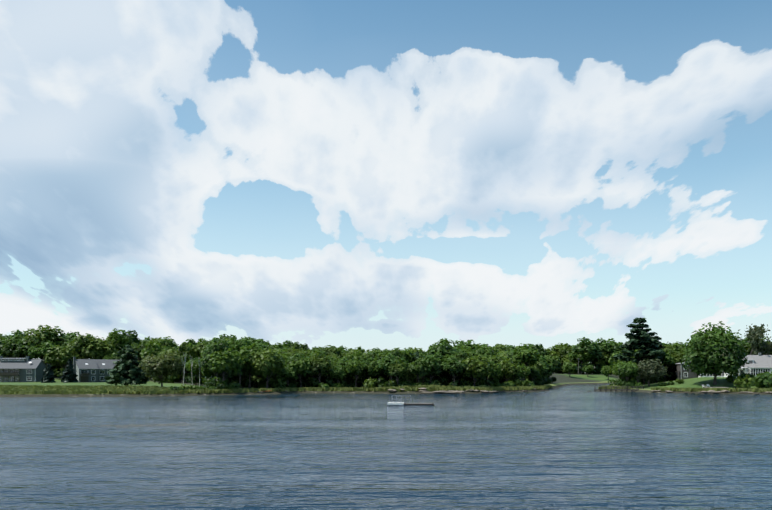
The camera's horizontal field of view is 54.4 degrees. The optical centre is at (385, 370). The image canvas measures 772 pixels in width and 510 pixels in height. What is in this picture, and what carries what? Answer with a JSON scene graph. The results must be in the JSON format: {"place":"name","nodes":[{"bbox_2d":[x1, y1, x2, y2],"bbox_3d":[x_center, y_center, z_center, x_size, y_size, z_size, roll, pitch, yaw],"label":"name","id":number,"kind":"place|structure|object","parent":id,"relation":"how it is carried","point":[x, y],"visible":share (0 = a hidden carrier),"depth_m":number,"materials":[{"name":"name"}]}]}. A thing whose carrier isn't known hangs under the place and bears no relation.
{"place":"outdoors","nodes":[
{"label":"outdoors","id":0,"kind":"place"},
{"bbox_2d":[0,384,771,509],"bbox_3d":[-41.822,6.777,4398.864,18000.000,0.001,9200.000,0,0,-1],"label":"water","id":1,"kind":"structure","parent":0,"point":[574,447],"depth_m":61.82,"materials":[{"name":"blue liquid"}]},
{"bbox_2d":[387,395,433,404],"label":"floating dock","id":2,"kind":"object","parent":1,"relation":"on","point":[398,402],"visible":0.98,"depth_m":145.19,"materials":[{"name":"white wood"}]},
{"bbox_2d":[0,358,771,396],"bbox_3d":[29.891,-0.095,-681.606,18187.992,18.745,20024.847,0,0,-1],"label":"ground","id":3,"kind":"structure","parent":0,"point":[564,379],"depth_m":237.38,"materials":[{"name":"green plant"}]},
{"bbox_2d":[0,334,23,357],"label":"forest tree","id":4,"kind":"object","parent":3,"relation":"on","point":[6,350],"visible":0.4,"depth_m":327.38,"materials":[{"name":"green plant"}]},
{"bbox_2d":[0,356,45,381],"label":"condo block","id":5,"kind":"structure","parent":3,"relation":"on","point":[26,369],"depth_m":297.88,"materials":[{"name":"grey"}]},
{"bbox_2d":[12,337,38,358],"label":"forest tree","id":6,"kind":"object","parent":3,"relation":"on","point":[23,348],"visible":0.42,"depth_m":324.03,"materials":[{"name":"green plant"}]},
{"bbox_2d":[20,325,66,367],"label":"forest tree","id":7,"kind":"object","parent":3,"relation":"on","point":[41,336],"visible":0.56,"depth_m":329.28,"materials":[{"name":"green plant"}]},
{"bbox_2d":[27,340,64,375],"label":"forest tree","id":8,"kind":"object","parent":3,"relation":"on","point":[41,351],"visible":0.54,"depth_m":320.94,"materials":[{"name":"green plant"}]},
{"bbox_2d":[40,364,55,382],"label":"spruce","id":9,"kind":"object","parent":3,"relation":"on","point":[48,373],"visible":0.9,"depth_m":282.97,"materials":[{"name":"green plant"}]},
{"bbox_2d":[45,345,83,376],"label":"forest tree","id":10,"kind":"object","parent":3,"relation":"on","point":[61,356],"visible":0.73,"depth_m":318.00,"materials":[{"name":"green plant"}]},
{"bbox_2d":[61,359,77,382],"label":"spruce","id":11,"kind":"object","parent":3,"relation":"on","point":[69,375],"visible":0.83,"depth_m":284.86,"materials":[{"name":"green plant"}]},
{"bbox_2d":[64,331,80,341],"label":"tree","id":12,"kind":"object","parent":3,"relation":"on","point":[69,336],"visible":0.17,"depth_m":353.49,"materials":[{"name":"green plant"}]},
{"bbox_2d":[67,333,99,357],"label":"forest tree","id":13,"kind":"object","parent":3,"relation":"on","point":[79,343],"visible":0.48,"depth_m":324.37,"materials":[{"name":"green plant"}]},
{"bbox_2d":[73,357,118,381],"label":"condo row","id":14,"kind":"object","parent":3,"relation":"on","point":[91,370],"visible":0.58,"depth_m":299.07,"materials":[{"name":"grey"}]},
{"bbox_2d":[80,338,119,358],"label":"forest tree","id":15,"kind":"object","parent":3,"relation":"on","point":[100,348],"visible":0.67,"depth_m":324.94,"materials":[{"name":"green plant"}]},
{"bbox_2d":[101,328,134,359],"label":"forest tree","id":16,"kind":"object","parent":3,"relation":"on","point":[118,343],"visible":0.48,"depth_m":334.26,"materials":[{"name":"green plant"}]},
{"bbox_2d":[102,344,148,384],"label":"lawn pine","id":17,"kind":"object","parent":3,"relation":"on","point":[126,370],"visible":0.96,"depth_m":229.43,"materials":[{"name":"green plant"}]},
{"bbox_2d":[118,329,140,353],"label":"forest tree","id":18,"kind":"object","parent":3,"relation":"on","point":[128,334],"visible":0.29,"depth_m":339.31,"materials":[{"name":"green plant"}]},
{"bbox_2d":[125,340,146,360],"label":"forest tree","id":19,"kind":"object","parent":3,"relation":"on","point":[137,347],"visible":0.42,"depth_m":322.33,"materials":[{"name":"green plant"}]},
{"bbox_2d":[140,341,169,360],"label":"forest tree","id":20,"kind":"object","parent":3,"relation":"on","point":[154,348],"visible":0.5,"depth_m":310.50,"materials":[{"name":"green plant"}]},
{"bbox_2d":[137,350,183,385],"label":"tree","id":21,"kind":"object","parent":3,"relation":"on","point":[165,365],"visible":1,"depth_m":213.33,"materials":[{"name":"green plant"}]},
{"bbox_2d":[148,336,176,349],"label":"forest tree","id":22,"kind":"object","parent":3,"relation":"on","point":[166,342],"visible":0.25,"depth_m":321.90,"materials":[{"name":"green plant"}]},
{"bbox_2d":[167,345,193,382],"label":"forest tree","id":23,"kind":"object","parent":3,"relation":"on","point":[184,376],"visible":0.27,"depth_m":288.13,"materials":[{"name":"green plant"}]},
{"bbox_2d":[177,342,189,385],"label":"birch","id":24,"kind":"object","parent":3,"relation":"on","point":[181,347],"visible":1,"depth_m":245.67,"materials":[{"name":"green plant"}]},
{"bbox_2d":[185,345,196,384],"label":"birch","id":25,"kind":"object","parent":3,"relation":"on","point":[190,353],"visible":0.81,"depth_m":250.30,"materials":[{"name":"green plant"}]},
{"bbox_2d":[183,358,202,385],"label":"forest tree","id":26,"kind":"object","parent":3,"relation":"on","point":[195,368],"visible":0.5,"depth_m":257.92,"materials":[{"name":"green plant"}]},
{"bbox_2d":[185,357,203,384],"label":"forest tree","id":27,"kind":"object","parent":3,"relation":"on","point":[195,380],"visible":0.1,"depth_m":265.28,"materials":[{"name":"green plant"}]},
{"bbox_2d":[193,343,203,385],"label":"birch","id":28,"kind":"object","parent":3,"relation":"on","point":[197,352],"visible":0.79,"depth_m":249.97,"materials":[{"name":"green plant"}]},
{"bbox_2d":[201,361,219,387],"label":"forest tree","id":29,"kind":"object","parent":3,"relation":"on","point":[205,372],"visible":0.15,"depth_m":225.62,"materials":[{"name":"green plant"}]},
{"bbox_2d":[199,339,230,382],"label":"forest tree","id":30,"kind":"object","parent":3,"relation":"on","point":[211,348],"visible":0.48,"depth_m":222.39,"materials":[{"name":"green plant"}]},
{"bbox_2d":[203,348,242,388],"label":"forest tree","id":31,"kind":"object","parent":3,"relation":"on","point":[224,363],"visible":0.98,"depth_m":210.16,"materials":[{"name":"green plant"}]},
{"bbox_2d":[209,334,236,343],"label":"tree","id":32,"kind":"object","parent":3,"relation":"on","point":[223,336],"visible":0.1,"depth_m":430.76,"materials":[{"name":"green plant"}]},
{"bbox_2d":[229,338,252,380],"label":"forest tree","id":33,"kind":"object","parent":3,"relation":"on","point":[237,344],"visible":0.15,"depth_m":233.87,"materials":[{"name":"green plant"}]},
{"bbox_2d":[229,371,255,387],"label":"forest tree","id":34,"kind":"object","parent":3,"relation":"on","point":[253,383],"visible":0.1,"depth_m":222.77,"materials":[{"name":"green plant"}]},
{"bbox_2d":[230,352,255,387],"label":"forest tree","id":35,"kind":"object","parent":3,"relation":"on","point":[246,362],"visible":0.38,"depth_m":217.21,"materials":[{"name":"green plant"}]},
{"bbox_2d":[235,343,260,387],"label":"forest tree","id":36,"kind":"object","parent":3,"relation":"on","point":[254,348],"visible":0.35,"depth_m":221.46,"materials":[{"name":"green plant"}]},
{"bbox_2d":[249,348,286,387],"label":"forest tree","id":37,"kind":"object","parent":3,"relation":"on","point":[268,363],"visible":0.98,"depth_m":219.19,"materials":[{"name":"green plant"}]},
{"bbox_2d":[277,365,298,387],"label":"forest tree","id":38,"kind":"object","parent":3,"relation":"on","point":[286,374],"visible":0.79,"depth_m":225.04,"materials":[{"name":"green plant"}]},
{"bbox_2d":[283,340,299,348],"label":"tree","id":39,"kind":"object","parent":3,"relation":"on","point":[289,344],"visible":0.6,"depth_m":600.11,"materials":[{"name":"green plant"}]},
{"bbox_2d":[284,353,308,387],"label":"forest tree","id":40,"kind":"object","parent":3,"relation":"on","point":[297,357],"visible":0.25,"depth_m":230.95,"materials":[{"name":"green plant"}]},
{"bbox_2d":[289,349,309,378],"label":"forest tree","id":41,"kind":"object","parent":3,"relation":"on","point":[293,353],"visible":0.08,"depth_m":242.37,"materials":[{"name":"green plant"}]},
{"bbox_2d":[287,357,313,386],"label":"forest tree","id":42,"kind":"object","parent":3,"relation":"on","point":[301,367],"visible":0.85,"depth_m":226.53,"materials":[{"name":"green plant"}]},
{"bbox_2d":[301,371,322,386],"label":"forest tree","id":43,"kind":"object","parent":3,"relation":"on","point":[314,374],"visible":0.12,"depth_m":229.91,"materials":[{"name":"green plant"}]},
{"bbox_2d":[307,353,332,386],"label":"forest tree","id":44,"kind":"object","parent":3,"relation":"on","point":[320,364],"visible":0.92,"depth_m":227.75,"materials":[{"name":"green plant"}]},
{"bbox_2d":[306,349,333,383],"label":"forest tree","id":45,"kind":"object","parent":3,"relation":"on","point":[321,353],"visible":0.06,"depth_m":242.42,"materials":[{"name":"green plant"}]},
{"bbox_2d":[315,345,341,381],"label":"forest tree","id":46,"kind":"object","parent":3,"relation":"on","point":[331,350],"visible":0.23,"depth_m":249.86,"materials":[{"name":"green plant"}]},
{"bbox_2d":[327,365,349,386],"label":"forest tree","id":47,"kind":"object","parent":3,"relation":"on","point":[338,372],"visible":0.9,"depth_m":228.73,"materials":[{"name":"green plant"}]},
{"bbox_2d":[333,357,354,387],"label":"forest tree","id":48,"kind":"object","parent":3,"relation":"on","point":[349,381],"visible":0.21,"depth_m":232.80,"materials":[{"name":"green plant"}]},
{"bbox_2d":[343,358,367,386],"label":"forest tree","id":49,"kind":"object","parent":3,"relation":"on","point":[354,368],"visible":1,"depth_m":228.46,"materials":[{"name":"green plant"}]},
{"bbox_2d":[351,351,367,383],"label":"forest tree","id":50,"kind":"object","parent":3,"relation":"on","point":[359,356],"visible":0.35,"depth_m":242.19,"materials":[{"name":"green plant"}]},
{"bbox_2d":[357,358,377,386],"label":"forest tree","id":51,"kind":"object","parent":3,"relation":"on","point":[368,361],"visible":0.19,"depth_m":233.90,"materials":[{"name":"green plant"}]},
{"bbox_2d":[363,377,375,387],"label":"shrub","id":52,"kind":"object","parent":3,"relation":"on","point":[369,383],"visible":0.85,"depth_m":222.65,"materials":[{"name":"green plant"}]},
{"bbox_2d":[365,359,386,386],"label":"forest tree","id":53,"kind":"object","parent":3,"relation":"on","point":[372,369],"visible":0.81,"depth_m":228.27,"materials":[{"name":"green plant"}]},
{"bbox_2d":[0,384,771,393],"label":"marsh grass","id":54,"kind":"structure","parent":3,"relation":"on","point":[69,389],"depth_m":212.85,"materials":[{"name":"green plant"}]},
{"bbox_2d":[375,348,404,378],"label":"forest tree","id":55,"kind":"object","parent":3,"relation":"on","point":[395,353],"visible":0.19,"depth_m":235.11,"materials":[{"name":"green plant"}]},
{"bbox_2d":[375,353,407,386],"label":"forest tree","id":56,"kind":"object","parent":3,"relation":"on","point":[383,363],"visible":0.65,"depth_m":225.70,"materials":[{"name":"green plant"}]},
{"bbox_2d":[388,360,407,386],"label":"forest tree","id":57,"kind":"object","parent":3,"relation":"on","point":[397,370],"visible":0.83,"depth_m":221.76,"materials":[{"name":"green plant"}]},
{"bbox_2d":[399,366,416,383],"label":"forest tree","id":58,"kind":"object","parent":3,"relation":"on","point":[409,376],"visible":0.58,"depth_m":226.37,"materials":[{"name":"green plant"}]},
{"bbox_2d":[403,347,415,381],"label":"forest tree","id":59,"kind":"object","parent":3,"relation":"on","point":[409,352],"visible":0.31,"depth_m":246.82,"materials":[{"name":"green plant"}]},
{"bbox_2d":[407,357,430,381],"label":"forest tree","id":60,"kind":"object","parent":3,"relation":"on","point":[419,367],"visible":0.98,"depth_m":222.80,"materials":[{"name":"green plant"}]},
{"bbox_2d":[423,354,442,383],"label":"forest tree","id":61,"kind":"object","parent":3,"relation":"on","point":[433,362],"visible":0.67,"depth_m":228.28,"materials":[{"name":"green plant"}]},
{"bbox_2d":[429,352,448,385],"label":"forest tree","id":62,"kind":"object","parent":3,"relation":"on","point":[436,355],"visible":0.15,"depth_m":232.45,"materials":[{"name":"green plant"}]},
{"bbox_2d":[421,338,458,382],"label":"forest tree","id":63,"kind":"object","parent":3,"relation":"on","point":[444,350],"visible":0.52,"depth_m":236.75,"materials":[{"name":"green plant"}]},
{"bbox_2d":[438,356,467,385],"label":"forest tree","id":64,"kind":"object","parent":3,"relation":"on","point":[452,367],"visible":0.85,"depth_m":227.19,"materials":[{"name":"green plant"}]},
{"bbox_2d":[441,349,470,385],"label":"forest tree","id":65,"kind":"object","parent":3,"relation":"on","point":[461,356],"visible":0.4,"depth_m":230.78,"materials":[{"name":"green plant"}]},
{"bbox_2d":[453,339,478,350],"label":"tree","id":66,"kind":"object","parent":3,"relation":"on","point":[462,343],"visible":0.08,"depth_m":355.18,"materials":[{"name":"green plant"}]},
{"bbox_2d":[458,355,493,385],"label":"forest tree","id":67,"kind":"object","parent":3,"relation":"on","point":[476,368],"visible":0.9,"depth_m":227.49,"materials":[{"name":"green plant"}]},
{"bbox_2d":[478,357,501,386],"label":"forest tree","id":68,"kind":"object","parent":3,"relation":"on","point":[496,369],"visible":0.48,"depth_m":236.61,"materials":[{"name":"green plant"}]},
{"bbox_2d":[476,344,503,357],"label":"forest tree","id":69,"kind":"object","parent":3,"relation":"on","point":[485,348],"visible":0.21,"depth_m":267.16,"materials":[{"name":"green plant"}]},
{"bbox_2d":[482,355,505,383],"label":"forest tree","id":70,"kind":"object","parent":3,"relation":"on","point":[495,359],"visible":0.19,"depth_m":249.86,"materials":[{"name":"green plant"}]},
{"bbox_2d":[489,344,509,351],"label":"tree","id":71,"kind":"object","parent":3,"relation":"on","point":[500,347],"visible":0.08,"depth_m":447.99,"materials":[{"name":"green plant"}]},
{"bbox_2d":[498,358,521,385],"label":"forest tree","id":72,"kind":"object","parent":3,"relation":"on","point":[509,367],"visible":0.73,"depth_m":244.99,"materials":[{"name":"green plant"}]},
{"bbox_2d":[514,364,530,379],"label":"forest tree","id":73,"kind":"object","parent":3,"relation":"on","point":[525,371],"visible":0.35,"depth_m":254.94,"materials":[{"name":"green plant"}]},
{"bbox_2d":[514,377,530,385],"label":"shrub","id":74,"kind":"object","parent":3,"relation":"on","point":[521,382],"visible":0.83,"depth_m":243.78,"materials":[{"name":"green plant"}]},
{"bbox_2d":[506,343,539,380],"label":"forest tree","id":75,"kind":"object","parent":3,"relation":"on","point":[526,355],"visible":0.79,"depth_m":263.81,"materials":[{"name":"green plant"}]},
{"bbox_2d":[526,366,540,385],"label":"forest tree","id":76,"kind":"object","parent":3,"relation":"on","point":[534,373],"visible":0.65,"depth_m":272.37,"materials":[{"name":"green plant"}]},
{"bbox_2d":[525,361,543,383],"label":"forest tree","id":77,"kind":"object","parent":3,"relation":"on","point":[538,365],"visible":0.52,"depth_m":277.90,"materials":[{"name":"green plant"}]},
{"bbox_2d":[528,343,548,357],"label":"tree","id":78,"kind":"object","parent":3,"relation":"on","point":[540,349],"visible":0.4,"depth_m":439.12,"materials":[{"name":"green plant"}]},
{"bbox_2d":[544,355,561,371],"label":"forest tree","id":79,"kind":"object","parent":3,"relation":"on","point":[557,363],"visible":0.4,"depth_m":332.76,"materials":[{"name":"green plant"}]},
{"bbox_2d":[544,346,562,372],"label":"tree","id":80,"kind":"object","parent":3,"relation":"on","point":[552,352],"visible":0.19,"depth_m":453.65,"materials":[{"name":"green plant"}]},
{"bbox_2d":[555,343,574,373],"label":"tree","id":81,"kind":"object","parent":3,"relation":"on","point":[565,348],"visible":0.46,"depth_m":452.70,"materials":[{"name":"green plant"}]},
{"bbox_2d":[563,362,576,376],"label":"lawn tree","id":82,"kind":"object","parent":3,"relation":"on","point":[569,367],"visible":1,"depth_m":389.53,"materials":[{"name":"green plant"}]},
{"bbox_2d":[563,353,580,373],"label":"tree","id":83,"kind":"object","parent":3,"relation":"on","point":[567,360],"visible":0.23,"depth_m":441.70,"materials":[{"name":"green plant"}]},
{"bbox_2d":[568,349,591,373],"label":"tree","id":84,"kind":"object","parent":3,"relation":"on","point":[576,356],"visible":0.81,"depth_m":435.33,"materials":[{"name":"green plant"}]},
{"bbox_2d":[571,337,602,373],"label":"tree","id":85,"kind":"object","parent":3,"relation":"on","point":[585,344],"visible":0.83,"depth_m":434.41,"materials":[{"name":"green plant"}]},
{"bbox_2d":[577,351,602,373],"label":"tree","id":86,"kind":"object","parent":3,"relation":"on","point":[595,356],"visible":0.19,"depth_m":436.96,"materials":[{"name":"green plant"}]},
{"bbox_2d":[589,351,611,373],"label":"tree","id":87,"kind":"object","parent":3,"relation":"on","point":[604,359],"visible":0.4,"depth_m":443.65,"materials":[{"name":"green plant"}]},
{"bbox_2d":[592,338,621,365],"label":"tree","id":88,"kind":"object","parent":3,"relation":"on","point":[611,346],"visible":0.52,"depth_m":445.27,"materials":[{"name":"green plant"}]},
{"bbox_2d":[601,366,613,379],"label":"lawn tree","id":89,"kind":"object","parent":3,"relation":"on","point":[605,370],"visible":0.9,"depth_m":396.88,"materials":[{"name":"green plant"}]},
{"bbox_2d":[594,386,643,391],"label":"shore pier","id":90,"kind":"structure","parent":3,"relation":"on","point":[615,389],"depth_m":236.20,"materials":[{"name":"grey wood"}]},
{"bbox_2d":[608,351,639,385],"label":"forest tree","id":91,"kind":"object","parent":3,"relation":"on","point":[613,362],"visible":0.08,"depth_m":277.46,"materials":[{"name":"green plant"}]},
{"bbox_2d":[612,361,637,380],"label":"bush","id":92,"kind":"object","parent":3,"relation":"on","point":[619,364],"visible":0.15,"depth_m":251.67,"materials":[{"name":"green plant"}]},
{"bbox_2d":[614,361,638,385],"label":"tree","id":93,"kind":"object","parent":3,"relation":"on","point":[624,369],"visible":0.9,"depth_m":245.78,"materials":[{"name":"green plant"}]},
{"bbox_2d":[610,317,664,382],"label":"conifer tree","id":94,"kind":"object","parent":3,"relation":"on","point":[642,341],"visible":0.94,"depth_m":263.02,"materials":[{"name":"green plant"}]},
{"bbox_2d":[637,359,667,385],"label":"willow bush","id":95,"kind":"object","parent":3,"relation":"on","point":[653,370],"visible":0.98,"depth_m":247.17,"materials":[{"name":"green plant"}]},
{"bbox_2d":[649,336,667,383],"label":"white pine","id":96,"kind":"object","parent":3,"relation":"on","point":[658,342],"visible":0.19,"depth_m":269.94,"materials":[{"name":"green plant"}]},
{"bbox_2d":[660,352,675,381],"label":"forest tree","id":97,"kind":"object","parent":3,"relation":"on","point":[668,360],"visible":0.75,"depth_m":269.69,"materials":[{"name":"green plant"}]},
{"bbox_2d":[661,343,687,374],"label":"forest tree","id":98,"kind":"object","parent":3,"relation":"on","point":[669,347],"visible":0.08,"depth_m":282.63,"materials":[{"name":"green plant"}]},
{"bbox_2d":[666,351,685,378],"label":"forest tree","id":99,"kind":"object","parent":3,"relation":"on","point":[679,357],"visible":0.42,"depth_m":274.78,"materials":[{"name":"green plant"}]},
{"bbox_2d":[667,341,689,356],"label":"forest tree","id":100,"kind":"object","parent":3,"relation":"on","point":[679,347],"visible":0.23,"depth_m":276.72,"materials":[{"name":"green plant"}]},
{"bbox_2d":[675,361,696,379],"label":"house","id":101,"kind":"structure","parent":3,"relation":"on","point":[682,372],"depth_m":259.97,"materials":[{"name":"grey wood"}]},
{"bbox_2d":[681,321,748,384],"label":"horse chestnut","id":102,"kind":"object","parent":3,"relation":"on","point":[716,350],"visible":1,"depth_m":228.56,"materials":[{"name":"green plant"}]},
{"bbox_2d":[733,375,755,387],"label":"bank shrub","id":103,"kind":"object","parent":3,"relation":"on","point":[746,383],"visible":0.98,"depth_m":222.23,"materials":[{"name":"green plant"}]},
{"bbox_2d":[724,353,771,376],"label":"house","id":104,"kind":"structure","parent":3,"relation":"on","point":[758,363],"depth_m":251.46,"materials":[{"name":"grey wood"}]},
{"bbox_2d":[738,324,770,354],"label":"open crown tree","id":105,"kind":"object","parent":3,"relation":"on","point":[756,334],"visible":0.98,"depth_m":259.24,"materials":[{"name":"green plant"}]},
{"bbox_2d":[743,336,771,354],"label":"forest tree","id":106,"kind":"object","parent":3,"relation":"on","point":[748,346],"visible":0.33,"depth_m":266.02,"materials":[{"name":"green plant"}]},
{"bbox_2d":[752,336,771,354],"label":"open crown tree","id":107,"kind":"object","parent":3,"relation":"on","point":[764,345],"visible":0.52,"depth_m":260.16,"materials":[{"name":"green plant"}]},
{"bbox_2d":[753,374,771,387],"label":"bank shrub","id":108,"kind":"object","parent":3,"relation":"on","point":[762,380],"visible":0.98,"depth_m":222.08,"materials":[{"name":"green plant"}]},
{"bbox_2d":[0,0,771,362],"label":"sky","id":109,"kind":"structure","parent":0,"point":[367,174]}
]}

